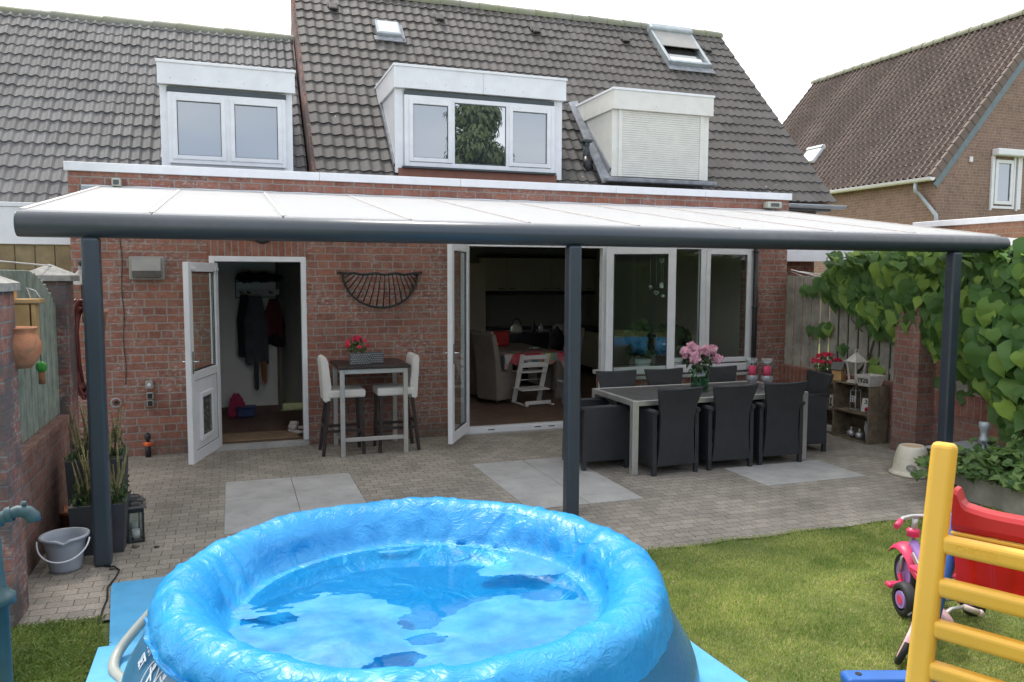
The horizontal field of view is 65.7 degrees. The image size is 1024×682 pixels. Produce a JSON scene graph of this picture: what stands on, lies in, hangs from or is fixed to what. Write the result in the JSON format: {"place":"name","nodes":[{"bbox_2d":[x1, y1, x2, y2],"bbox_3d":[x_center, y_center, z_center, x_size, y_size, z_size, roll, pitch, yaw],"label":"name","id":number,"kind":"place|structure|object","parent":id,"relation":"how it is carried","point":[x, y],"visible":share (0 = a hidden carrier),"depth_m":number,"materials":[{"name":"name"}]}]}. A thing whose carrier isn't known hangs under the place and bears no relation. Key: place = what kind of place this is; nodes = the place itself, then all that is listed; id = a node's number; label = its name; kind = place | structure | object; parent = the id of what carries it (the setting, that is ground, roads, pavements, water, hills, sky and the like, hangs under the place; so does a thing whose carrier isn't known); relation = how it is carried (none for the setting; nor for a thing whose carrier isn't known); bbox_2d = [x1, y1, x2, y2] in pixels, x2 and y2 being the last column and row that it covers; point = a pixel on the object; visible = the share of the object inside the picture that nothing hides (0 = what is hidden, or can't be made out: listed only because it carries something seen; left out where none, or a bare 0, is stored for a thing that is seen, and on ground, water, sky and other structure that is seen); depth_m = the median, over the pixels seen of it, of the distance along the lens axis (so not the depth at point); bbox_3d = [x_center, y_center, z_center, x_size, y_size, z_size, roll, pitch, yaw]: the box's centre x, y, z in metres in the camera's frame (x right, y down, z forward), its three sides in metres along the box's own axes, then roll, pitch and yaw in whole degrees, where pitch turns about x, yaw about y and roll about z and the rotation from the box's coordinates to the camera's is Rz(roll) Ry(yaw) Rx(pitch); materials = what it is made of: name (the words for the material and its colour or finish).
{"place":"outdoors","nodes":[
{"label":"outdoors","id":0,"kind":"place"},
{"bbox_2d":[490,331,508,345],"bbox_3d":[-0.219,-0.045,13.928,0.300,0.250,0.200,-1,5,-19],"label":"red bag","id":1,"kind":"object","parent":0,"point":[502,337],"visible":0.72,"depth_m":13.85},
{"bbox_2d":[13,184,1010,626],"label":"patio","id":2,"kind":"structure","parent":0,"point":[89,216],"depth_m":7.13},
{"bbox_2d":[0,276,28,627],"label":"brick pier","id":3,"kind":"structure","parent":2,"relation":"on","point":[13,535],"depth_m":4.63,"materials":[{"name":"brick"}]},
{"bbox_2d":[13,326,41,368],"bbox_3d":[-3.016,0.027,4.842,0.256,0.275,0.256,-1,5,-19],"label":"hanging pot","id":4,"kind":"object","parent":3,"relation":"hanging from","point":[27,347],"visible":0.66,"depth_m":4.78,"materials":[{"name":"ceramic"}]},
{"bbox_2d":[21,414,69,577],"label":"wall","id":5,"kind":"structure","parent":2,"relation":"on","point":[45,449],"depth_m":5.95,"materials":[{"name":"brick"}]},
{"bbox_2d":[0,270,59,443],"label":"board fence","id":6,"kind":"object","parent":5,"relation":"on","point":[39,405],"visible":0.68,"depth_m":6.17,"materials":[{"name":"wood"}]},
{"bbox_2d":[13,287,44,336],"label":"bird house","id":7,"kind":"structure","parent":6,"relation":"attached to","point":[26,313],"depth_m":5.34,"materials":[{"name":"yellow wood"}]},
{"bbox_2d":[36,355,46,383],"bbox_3d":[-3.357,0.171,5.660,0.072,0.270,0.072,-1,5,-19],"label":"fat ball net","id":8,"kind":"object","parent":6,"relation":"hanging from","point":[41,367],"visible":1,"depth_m":5.65,"materials":[{"name":"plastic"}]},
{"bbox_2d":[31,264,79,454],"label":"brick pier","id":9,"kind":"structure","parent":2,"relation":"on","point":[57,281],"depth_m":6.80,"materials":[{"name":"brick"}]},
{"bbox_2d":[74,299,86,399],"bbox_3d":[-3.887,0.075,7.177,0.223,0.920,0.132,-1,5,-19],"label":"garden hose","id":10,"kind":"object","parent":9,"relation":"attached to","point":[82,389],"visible":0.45,"depth_m":7.14,"materials":[{"name":"orange plastic"}]},
{"bbox_2d":[36,527,89,573],"bbox_3d":[-3.123,1.476,5.541,0.334,0.252,0.346,-1,5,-19],"label":"bucket","id":11,"kind":"object","parent":2,"relation":"on","point":[64,548],"visible":1,"depth_m":5.47,"materials":[{"name":"grey plastic"}]},
{"bbox_2d":[60,505,69,527],"bbox_3d":[-3.599,1.445,6.533,0.280,0.145,0.280,-1,5,-19],"label":"flower pot","id":12,"kind":"object","parent":2,"relation":"on","point":[64,517],"visible":0.16,"depth_m":6.42,"materials":[{"name":"ceramic"}]},
{"bbox_2d":[67,444,130,555],"bbox_3d":[-3.096,1.154,5.978,0.408,0.820,0.396,-1,5,-19],"label":"tall planter","id":13,"kind":"object","parent":2,"relation":"on","point":[79,510],"visible":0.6,"depth_m":5.88,"materials":[{"name":"plastic"}]},
{"bbox_2d":[64,402,127,505],"bbox_3d":[-3.319,1.001,6.351,0.422,1.063,0.413,-1,5,-19],"label":"plant","id":14,"kind":"object","parent":13,"relation":"in","point":[69,472],"visible":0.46,"depth_m":6.22,"materials":[{"name":"plant"}]},
{"bbox_2d":[127,500,146,543],"bbox_3d":[-2.920,1.394,6.151,0.160,0.316,0.160,-2,5,-27],"label":"candle lantern","id":15,"kind":"object","parent":2,"relation":"on","point":[136,506],"visible":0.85,"depth_m":6.12,"materials":[{"name":"black paint"}]},
{"bbox_2d":[224,473,365,534],"bbox_3d":[-1.997,1.471,7.296,1.209,0.037,1.664,-1,5,-19],"label":"slab inlay","id":16,"kind":"object","parent":2,"relation":"on","point":[250,504],"visible":0.73,"depth_m":7.35,"materials":[{"name":"concrete"}]},
{"bbox_2d":[317,354,365,456],"bbox_3d":[-1.984,0.730,9.233,0.504,1.137,0.408,-1,5,-19],"label":"bar stool","id":17,"kind":"object","parent":2,"relation":"on","point":[328,392],"visible":0.98,"depth_m":9.09,"materials":[{"name":"leather"}]},
{"bbox_2d":[330,358,410,456],"bbox_3d":[-1.683,0.767,9.395,0.830,1.035,0.760,-1,5,-19],"label":"bar table","id":18,"kind":"object","parent":2,"relation":"on","point":[393,366],"visible":0.96,"depth_m":9.14,"materials":[{"name":"grey wood"}]},
{"bbox_2d":[348,353,369,364],"bbox_3d":[-1.760,0.205,9.149,0.230,0.124,0.143,-1,5,-19],"label":"woven basket","id":19,"kind":"object","parent":18,"relation":"on","point":[358,359],"visible":1,"depth_m":9.09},
{"bbox_2d":[345,335,369,352],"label":"potted flowers","id":20,"kind":"object","parent":19,"relation":"in","point":[358,347],"visible":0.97,"depth_m":9.28,"materials":[{"name":"red plant"}]},
{"bbox_2d":[362,351,383,362],"bbox_3d":[-1.632,0.193,9.299,0.230,0.124,0.143,-1,5,-19],"label":"woven basket","id":21,"kind":"object","parent":18,"relation":"on","point":[377,357],"visible":0.73,"depth_m":9.25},
{"bbox_2d":[372,352,420,452],"bbox_3d":[-1.382,0.715,9.444,0.504,1.137,0.408,-1,5,-19],"label":"bar stool","id":22,"kind":"object","parent":2,"relation":"on","point":[392,389],"visible":0.87,"depth_m":9.32,"materials":[{"name":"leather"}]},
{"bbox_2d":[472,457,642,507],"bbox_3d":[0.394,1.419,8.023,1.134,0.037,1.774,-1,5,-19],"label":"slab inlay","id":23,"kind":"object","parent":2,"relation":"on","point":[532,482],"visible":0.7,"depth_m":7.87,"materials":[{"name":"concrete"}]},
{"bbox_2d":[557,379,629,470],"bbox_3d":[0.885,0.893,8.673,0.639,0.922,0.566,-1,5,-19],"label":"rattan armchair","id":24,"kind":"object","parent":2,"relation":"on","point":[604,430],"visible":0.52,"depth_m":8.43,"materials":[{"name":"wicker"}]},
{"bbox_2d":[596,369,658,424],"bbox_3d":[1.360,0.837,9.367,0.566,0.922,0.639,-1,5,-19],"label":"rattan armchair","id":25,"kind":"object","parent":2,"relation":"on","point":[623,378],"visible":0.2,"depth_m":9.56,"materials":[{"name":"wicker"}]},
{"bbox_2d":[628,386,702,476],"bbox_3d":[1.618,0.913,8.461,0.566,0.922,0.639,-2,5,-22],"label":"rattan armchair","id":26,"kind":"object","parent":2,"relation":"on","point":[671,438],"visible":0.83,"depth_m":8.22,"materials":[{"name":"wicker"}]},
{"bbox_2d":[644,368,709,405],"bbox_3d":[1.982,0.821,9.585,0.566,0.922,0.639,-2,5,-20],"label":"rattan armchair","id":27,"kind":"object","parent":2,"relation":"on","point":[664,376],"visible":0.24,"depth_m":9.79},
{"bbox_2d":[592,381,807,474],"bbox_3d":[2.118,0.941,9.027,2.200,0.775,1.000,-1,5,-19],"label":"dining table","id":28,"kind":"object","parent":2,"relation":"on","point":[634,397],"visible":0.44,"depth_m":8.70,"materials":[{"name":"metal"}]},
{"bbox_2d":[680,341,724,388],"bbox_3d":[2.120,0.278,8.949,0.530,0.554,0.302,-1,5,-19],"label":"peony vase","id":29,"kind":"object","parent":28,"relation":"on","point":[694,353],"visible":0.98,"depth_m":8.90,"materials":[{"name":"pink glass"}]},
{"bbox_2d":[746,365,757,383],"bbox_3d":[2.805,0.367,9.263,0.168,0.335,0.168,-1,5,-19],"label":"candle holder","id":30,"kind":"object","parent":28,"relation":"on","point":[751,376],"visible":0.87,"depth_m":9.22,"materials":[{"name":"wax"}]},
{"bbox_2d":[760,366,772,387],"bbox_3d":[2.961,0.372,9.212,0.168,0.335,0.168,-1,5,-19],"label":"candle holder","id":31,"kind":"object","parent":28,"relation":"on","point":[766,376],"visible":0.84,"depth_m":9.17,"materials":[{"name":"glass"}]},
{"bbox_2d":[697,384,757,470],"bbox_3d":[2.271,0.895,8.706,0.566,0.922,0.639,-1,5,-18],"label":"rattan armchair","id":32,"kind":"object","parent":2,"relation":"on","point":[727,432],"visible":0.81,"depth_m":8.45,"materials":[{"name":"wicker"}]},
{"bbox_2d":[703,365,763,420],"bbox_3d":[2.713,0.800,9.863,0.566,0.922,0.639,-1,5,-17],"label":"rattan armchair","id":33,"kind":"object","parent":2,"relation":"on","point":[722,374],"visible":0.23,"depth_m":10.08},
{"bbox_2d":[752,381,807,464],"bbox_3d":[2.890,0.878,8.933,0.566,0.922,0.639,-1,5,-17],"label":"rattan armchair","id":34,"kind":"object","parent":2,"relation":"on","point":[778,429],"visible":0.79,"depth_m":8.68,"materials":[{"name":"wicker"}]},
{"bbox_2d":[724,460,865,485],"bbox_3d":[2.977,1.399,8.379,1.224,0.037,0.734,-1,5,-19],"label":"slab inlay","id":35,"kind":"object","parent":2,"relation":"on","point":[789,473],"visible":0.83,"depth_m":8.35,"materials":[{"name":"concrete"}]},
{"bbox_2d":[764,369,833,451],"bbox_3d":[3.423,0.828,9.556,0.639,0.922,0.566,-1,5,-9],"label":"rattan armchair","id":36,"kind":"object","parent":2,"relation":"on","point":[818,386],"visible":0.51,"depth_m":9.32,"materials":[{"name":"wicker"}]},
{"bbox_2d":[827,408,832,433],"bbox_3d":[4.228,1.035,10.670,0.277,0.328,0.585,-1,5,-19],"label":"wooden crate","id":37,"kind":"object","parent":2,"relation":"on","point":[829,417],"visible":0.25,"depth_m":10.78,"materials":[{"name":"brown wood"}]},
{"bbox_2d":[805,378,833,408],"bbox_3d":[4.229,0.695,10.642,0.277,0.346,0.585,-1,5,-19],"label":"wooden crate","id":38,"kind":"object","parent":37,"relation":"on","point":[830,391],"visible":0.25,"depth_m":10.73,"materials":[{"name":"brown wood"}]},
{"bbox_2d":[811,352,841,373],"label":"potted flowers","id":39,"kind":"object","parent":38,"relation":"on","point":[821,368],"visible":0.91,"depth_m":10.55,"materials":[{"name":"red plant"}]},
{"bbox_2d":[832,408,887,444],"bbox_3d":[4.414,1.070,10.082,0.317,0.358,0.620,-1,5,-19],"label":"wooden crate","id":40,"kind":"object","parent":2,"relation":"on","point":[843,421],"visible":0.72,"depth_m":10.13,"materials":[{"name":"brown wood"}]},
{"bbox_2d":[833,380,889,415],"bbox_3d":[4.415,0.710,10.052,0.317,0.356,0.620,-1,5,-19],"label":"wooden crate","id":41,"kind":"object","parent":40,"relation":"on","point":[878,399],"visible":0.88,"depth_m":10.13,"materials":[{"name":"brown wood"}]},
{"bbox_2d":[830,362,846,380],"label":"bird house","id":42,"kind":"structure","parent":41,"relation":"on","point":[838,369],"depth_m":10.29,"materials":[{"name":"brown wood"}]},
{"bbox_2d":[844,349,867,383],"bbox_3d":[4.354,0.313,10.039,0.200,0.433,0.200,-1,5,-19],"label":"white lantern","id":43,"kind":"object","parent":41,"relation":"on","point":[856,358],"visible":0.92,"depth_m":9.99,"materials":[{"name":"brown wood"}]},
{"bbox_2d":[854,373,885,386],"bbox_3d":[4.409,0.485,9.775,0.270,0.135,0.240,-2,5,-23],"label":"planter box","id":44,"kind":"object","parent":41,"relation":"on","point":[870,380],"visible":1,"depth_m":9.71,"materials":[{"name":"white wood"}]},
{"bbox_2d":[779,365,1023,456],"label":"wall","id":45,"kind":"structure","parent":2,"relation":"on","point":[971,413],"depth_m":8.92,"materials":[{"name":"brick"}]},
{"bbox_2d":[784,276,894,380],"bbox_3d":[4.467,-0.221,10.671,0.095,1.305,2.398,-1,5,-19],"label":"board fence","id":46,"kind":"object","parent":45,"relation":"on","point":[797,357],"visible":0.45,"depth_m":11.07,"materials":[{"name":"wood"}]},
{"bbox_2d":[889,443,928,478],"bbox_3d":[4.182,1.243,8.302,0.426,0.308,0.426,-1,5,-19],"label":"upturned pot","id":47,"kind":"object","parent":2,"relation":"on","point":[904,460],"visible":0.88,"depth_m":8.19,"materials":[{"name":"ceramic"}]},
{"bbox_2d":[890,307,935,453],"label":"brick pier","id":48,"kind":"structure","parent":2,"relation":"on","point":[913,391],"depth_m":9.22,"materials":[{"name":"brick"}]},
{"bbox_2d":[910,457,958,487],"bbox_3d":[3.883,1.299,7.303,0.389,0.361,0.390,2,5,21],"label":"pot plant","id":49,"kind":"object","parent":2,"relation":"on","point":[917,474],"visible":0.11,"depth_m":7.35,"materials":[{"name":"green plant"}]},
{"bbox_2d":[0,0,1023,122],"label":"sky","id":50,"kind":"structure","parent":0,"point":[783,46],"materials":[{"name":"white"}]},
{"bbox_2d":[11,343,1023,681],"bbox_3d":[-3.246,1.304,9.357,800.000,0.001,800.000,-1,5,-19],"label":"ground","id":51,"kind":"structure","parent":0,"point":[299,407],"depth_m":4.86,"materials":[{"name":"plant"}]},
{"bbox_2d":[0,501,40,681],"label":"hand pump","id":52,"kind":"object","parent":51,"relation":"on","point":[29,514],"visible":1,"depth_m":2.85,"materials":[{"name":"teal metal"}]},
{"bbox_2d":[11,614,111,681],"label":"rough grass","id":53,"kind":"structure","parent":51,"relation":"on","point":[84,656],"depth_m":4.34,"materials":[{"name":"plant"}]},
{"bbox_2d":[0,5,306,271],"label":"terraced house","id":54,"kind":"structure","parent":51,"relation":"on","point":[78,87],"depth_m":10.23,"materials":[{"name":"grey tile"}]},
{"bbox_2d":[86,576,747,681],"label":"ground sheet","id":55,"kind":"object","parent":51,"relation":"on","point":[125,614],"visible":0.04,"depth_m":4.53,"materials":[{"name":"plastic"}]},
{"bbox_2d":[121,496,699,681],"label":"inflatable pool","id":56,"kind":"structure","parent":55,"relation":"on","point":[430,589],"depth_m":3.96,"materials":[{"name":"teal plastic"}]},
{"bbox_2d":[108,609,147,681],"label":"filter hose","id":57,"kind":"object","parent":56,"relation":"attached to","point":[115,672],"visible":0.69,"depth_m":4.16,"materials":[{"name":"plastic"}]},
{"bbox_2d":[63,0,846,464],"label":"brick house","id":58,"kind":"structure","parent":51,"relation":"on","point":[445,98],"depth_m":11.24,"materials":[{"name":"red brick"}]},
{"bbox_2d":[129,256,164,279],"bbox_3d":[-4.064,-0.812,8.821,0.365,0.260,0.129,-1,5,-19],"label":"wall light box","id":59,"kind":"object","parent":58,"relation":"attached to","point":[146,267],"visible":1,"depth_m":8.79,"materials":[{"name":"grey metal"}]},
{"bbox_2d":[145,380,153,406],"bbox_3d":[-4.097,0.593,8.967,0.080,0.295,0.055,-1,5,-19],"label":"wall socket","id":60,"kind":"object","parent":58,"relation":"attached to","point":[149,385],"depth_m":8.95,"materials":[{"name":"grey plastic"}]},
{"bbox_2d":[181,262,221,464],"bbox_3d":[-3.382,0.204,8.703,0.190,2.120,0.930,0,5,-2],"label":"back door","id":61,"kind":"structure","parent":58,"relation":"in","point":[203,384],"depth_m":8.58,"materials":[{"name":"white plastic"}]},
{"bbox_2d":[227,393,244,416],"bbox_3d":[-3.866,0.895,11.157,0.268,0.332,0.160,-1,5,-19],"label":"gym bag","id":62,"kind":"object","parent":58,"relation":"on","point":[236,400],"visible":0.79,"depth_m":11.08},
{"bbox_2d":[236,405,255,416],"bbox_3d":[-3.731,0.983,11.127,0.270,0.138,0.240,-1,5,-19],"label":"storage crate","id":63,"kind":"object","parent":58,"relation":"on","point":[246,411],"visible":0.95,"depth_m":11.04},
{"bbox_2d":[235,279,280,298],"bbox_3d":[-3.586,-0.738,11.205,0.620,0.280,0.263,-1,5,-19],"label":"coat rack","id":64,"kind":"object","parent":58,"relation":"attached to","point":[258,291],"visible":0.95,"depth_m":11.30,"materials":[{"name":"black paint"}]},
{"bbox_2d":[237,294,248,357],"bbox_3d":[-3.776,-0.210,11.189,0.180,0.890,0.160,2,5,17],"label":"coat","id":65,"kind":"object","parent":64,"relation":"hanging from","point":[243,303],"visible":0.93,"depth_m":11.14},
{"bbox_2d":[235,271,256,282],"bbox_3d":[-3.712,-0.893,11.135,0.319,0.174,0.217,-1,5,-19],"label":"hat","id":66,"kind":"object","parent":64,"relation":"on","point":[246,276],"visible":0.92,"depth_m":11.06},
{"bbox_2d":[244,296,268,364],"bbox_3d":[-3.608,-0.150,11.200,0.332,0.970,0.154,-1,5,-19],"label":"coat","id":67,"kind":"object","parent":64,"relation":"hanging from","point":[255,328],"visible":1,"depth_m":11.15,"materials":[{"name":"fabric"}]},
{"bbox_2d":[254,350,258,390],"bbox_3d":[-3.618,0.414,11.231,0.062,0.580,0.148,-1,5,-19],"label":"scarf","id":68,"kind":"object","parent":67,"relation":"hanging from","point":[256,372],"visible":1,"depth_m":11.18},
{"bbox_2d":[265,299,282,337],"bbox_3d":[-3.388,-0.326,11.270,0.248,0.550,0.144,-1,5,-19],"label":"coat","id":69,"kind":"object","parent":64,"relation":"hanging from","point":[274,318],"visible":1,"depth_m":11.23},
{"bbox_2d":[222,430,299,442],"bbox_3d":[-3.104,1.171,9.790,0.900,0.013,0.500,-1,5,-19],"label":"door mat","id":70,"kind":"object","parent":58,"relation":"on","point":[256,436],"depth_m":9.72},
{"bbox_2d":[268,314,285,346],"bbox_3d":[-3.403,-0.148,11.356,0.309,0.480,0.156,-1,5,-19],"label":"bag","id":71,"kind":"object","parent":58,"relation":"hanging from","point":[276,340],"visible":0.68,"depth_m":11.36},
{"bbox_2d":[337,271,421,308],"bbox_3d":[-1.576,-0.618,9.634,1.050,0.456,0.269,-1,5,-19],"label":"hay rack","id":72,"kind":"object","parent":58,"relation":"attached to","point":[415,274],"visible":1,"depth_m":9.58,"materials":[{"name":"metal"}]},
{"bbox_2d":[444,244,469,443],"bbox_3d":[-0.648,-0.001,9.709,0.190,2.380,0.880,1,5,10],"label":"french door","id":73,"kind":"structure","parent":58,"relation":"in","point":[454,434],"depth_m":9.46,"materials":[{"name":"white plastic"}]},
{"bbox_2d":[469,263,485,332],"bbox_3d":[-0.899,-0.477,16.321,0.560,2.230,0.680,-1,5,-19],"label":"refrigerator","id":74,"kind":"object","parent":58,"relation":"on","point":[477,296],"visible":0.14,"depth_m":16.03,"materials":[{"name":"metal"}]},
{"bbox_2d":[469,330,504,399],"bbox_3d":[-0.475,0.369,12.911,0.440,1.113,0.588,5,7,44],"label":"upholstered chair","id":75,"kind":"object","parent":58,"relation":"on","point":[473,386],"visible":0.11,"depth_m":12.78,"materials":[{"name":"beige fabric"}]},
{"bbox_2d":[472,332,516,404],"bbox_3d":[-0.270,0.408,12.453,0.440,1.113,0.588,5,6,42],"label":"upholstered chair","id":76,"kind":"object","parent":58,"relation":"on","point":[495,383],"visible":0.94,"depth_m":12.28,"materials":[{"name":"beige fabric"}]},
{"bbox_2d":[500,331,548,381],"bbox_3d":[0.209,0.294,15.001,0.940,0.919,0.520,-1,5,-19],"label":"sideboard","id":77,"kind":"object","parent":58,"relation":"on","point":[539,339],"visible":0.24,"depth_m":14.78,"materials":[{"name":"black paint"}]},
{"bbox_2d":[498,343,561,400],"bbox_3d":[0.034,0.495,13.626,0.990,0.746,2.020,-1,5,-19],"label":"indoor table","id":78,"kind":"object","parent":58,"relation":"on","point":[525,347],"visible":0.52,"depth_m":12.89,"materials":[{"name":"beige wood"}]},
{"bbox_2d":[499,350,563,369],"bbox_3d":[0.306,0.321,12.835,1.050,0.286,0.460,-1,5,-19],"label":"oilcloth","id":79,"kind":"object","parent":78,"relation":"on","point":[512,357],"visible":0.84,"depth_m":12.69,"materials":[{"name":"fabric"}]},
{"bbox_2d":[512,353,553,406],"bbox_3d":[0.317,0.580,12.249,0.516,0.780,0.510,-2,5,-26],"label":"chair","id":80,"kind":"object","parent":58,"relation":"on","point":[540,387],"visible":1,"depth_m":12.23,"materials":[{"name":"wood"}]},
{"bbox_2d":[476,256,595,294],"bbox_3d":[0.528,-1.400,16.916,2.550,0.800,0.440,-1,5,-19],"label":"wall cabinet","id":81,"kind":"object","parent":58,"relation":"attached to","point":[509,275],"depth_m":16.69,"materials":[{"name":"black paint"}]},
{"bbox_2d":[479,258,506,290],"bbox_3d":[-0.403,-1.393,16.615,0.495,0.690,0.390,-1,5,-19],"label":"cabinet door","id":82,"kind":"structure","parent":81,"relation":"in","point":[496,268],"depth_m":16.44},
{"bbox_2d":[507,258,528,290],"bbox_3d":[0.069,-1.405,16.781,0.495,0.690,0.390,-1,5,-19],"label":"cabinet door","id":83,"kind":"structure","parent":81,"relation":"in","point":[517,268],"depth_m":16.59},
{"bbox_2d":[529,258,551,290],"bbox_3d":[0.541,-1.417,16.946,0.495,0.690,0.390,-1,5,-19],"label":"cabinet door","id":84,"kind":"structure","parent":81,"relation":"in","point":[539,268],"depth_m":16.76,"materials":[{"name":"wood"}]},
{"bbox_2d":[551,258,564,290],"bbox_3d":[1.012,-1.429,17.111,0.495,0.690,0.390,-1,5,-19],"label":"cabinet door","id":85,"kind":"structure","parent":81,"relation":"in","point":[558,264],"depth_m":16.89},
{"bbox_2d":[581,259,593,290],"bbox_3d":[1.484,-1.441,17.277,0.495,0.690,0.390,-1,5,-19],"label":"cabinet door","id":86,"kind":"structure","parent":81,"relation":"in","point":[587,273],"depth_m":17.12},
{"bbox_2d":[486,325,597,367],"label":"kitchen units","id":87,"kind":"object","parent":58,"relation":"on","point":[547,328],"visible":0.16,"depth_m":16.63,"materials":[{"name":"black paint"}]},
{"bbox_2d":[528,324,563,384],"bbox_3d":[0.644,0.256,14.312,0.588,1.113,0.440,-2,5,-21],"label":"upholstered chair","id":88,"kind":"object","parent":58,"relation":"on","point":[537,375],"visible":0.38,"depth_m":14.18,"materials":[{"name":"black fabric"}]},
{"bbox_2d":[549,326,563,349],"bbox_3d":[0.797,-0.046,14.117,0.274,0.449,0.538,-1,5,-19],"label":"jacket","id":89,"kind":"object","parent":88,"relation":"on","point":[556,338],"visible":0.94,"depth_m":13.98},
{"bbox_2d":[544,327,584,392],"bbox_3d":[0.896,0.311,13.657,0.588,1.113,0.440,-1,5,-17],"label":"upholstered chair","id":90,"kind":"object","parent":58,"relation":"on","point":[549,381],"visible":0.26,"depth_m":13.48,"materials":[{"name":"beige fabric"}]},
{"bbox_2d":[581,327,655,368],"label":"side units","id":91,"kind":"object","parent":58,"relation":"on","point":[590,351],"visible":0.34,"depth_m":15.84},
{"bbox_2d":[605,247,676,370],"bbox_3d":[1.726,-0.074,10.687,0.920,2.380,0.124,1,5,15],"label":"french door","id":92,"kind":"structure","parent":58,"relation":"in","point":[611,251],"depth_m":10.56,"materials":[{"name":"white plastic"}]},
{"bbox_2d":[623,318,659,365],"bbox_3d":[1.890,0.032,11.528,0.559,0.731,0.384,0,5,1],"label":"sill plant","id":93,"kind":"object","parent":58,"relation":"on","point":[637,337],"visible":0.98,"depth_m":11.46,"materials":[{"name":"green plant"}]},
{"bbox_2d":[657,323,692,364],"bbox_3d":[2.406,0.051,11.710,0.613,0.666,0.380,-1,5,-19],"label":"sill plant","id":94,"kind":"object","parent":58,"relation":"on","point":[681,340],"visible":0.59,"depth_m":11.62,"materials":[{"name":"green plant"}]},
{"bbox_2d":[614,248,753,374],"bbox_3d":[2.409,-0.451,11.225,2.330,1.808,0.096,-1,5,-19],"label":"window","id":95,"kind":"structure","parent":58,"relation":"in","point":[704,260],"depth_m":11.33,"materials":[{"name":"white plastic"}]},
{"bbox_2d":[787,250,890,380],"bbox_3d":[4.839,-0.746,14.854,2.990,3.190,3.700,-1,5,-19],"label":"carport","id":96,"kind":"object","parent":51,"relation":"on","point":[808,255],"depth_m":12.89,"materials":[{"name":"white metal"}]},
{"bbox_2d":[799,237,1023,448],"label":"climbing vine","id":97,"kind":"object","parent":51,"relation":"on","point":[876,292],"visible":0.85,"depth_m":8.61,"materials":[{"name":"green plant"}]},
{"bbox_2d":[840,441,1023,681],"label":"toy slide","id":98,"kind":"object","parent":51,"relation":"on","point":[989,573],"visible":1,"depth_m":3.17,"materials":[{"name":"yellow plastic"}]},
{"bbox_2d":[885,514,985,617],"bbox_3d":[2.597,1.390,5.024,0.495,0.548,0.601,0,5,-2],"label":"tricycle","id":99,"kind":"object","parent":51,"relation":"on","point":[903,585],"visible":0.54,"depth_m":5.07,"materials":[{"name":"pink plastic"}]},
{"bbox_2d":[894,604,984,664],"bbox_3d":[2.326,1.522,4.453,0.860,0.392,0.280,-3,6,-37],"label":"balance bike","id":100,"kind":"object","parent":51,"relation":"on","point":[902,652],"visible":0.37,"depth_m":4.30,"materials":[{"name":"white plastic"}]},
{"bbox_2d":[914,434,1023,515],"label":"raised bed","id":101,"kind":"object","parent":51,"relation":"on","point":[992,475],"visible":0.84,"depth_m":7.18,"materials":[{"name":"green plant"}]},
{"bbox_2d":[978,421,989,448],"bbox_3d":[4.716,1.118,7.948,0.100,0.620,0.098,-1,5,-19],"label":"garden lamp","id":102,"kind":"object","parent":101,"relation":"in","point":[984,426],"visible":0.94,"depth_m":7.90,"materials":[{"name":"metal"}]},
{"bbox_2d":[782,9,1023,343],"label":"gabled house","id":103,"kind":"structure","parent":0,"point":[932,130],"depth_m":22.09,"materials":[{"name":"brick"}]},
{"bbox_2d":[992,156,1016,208],"bbox_3d":[13.001,-4.225,20.995,0.820,1.440,0.072,-1,5,-19],"label":"window","id":104,"kind":"structure","parent":103,"relation":"in","point":[1004,173],"depth_m":21.00,"materials":[{"name":"white plastic"}]},
{"label":"garden path","id":105,"kind":"structure","parent":0,"visible":0},
{"bbox_2d":[913,214,1023,391],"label":"flat garage","id":106,"kind":"structure","parent":105,"relation":"on","point":[1010,226],"depth_m":12.23,"materials":[{"name":"orange brick"}]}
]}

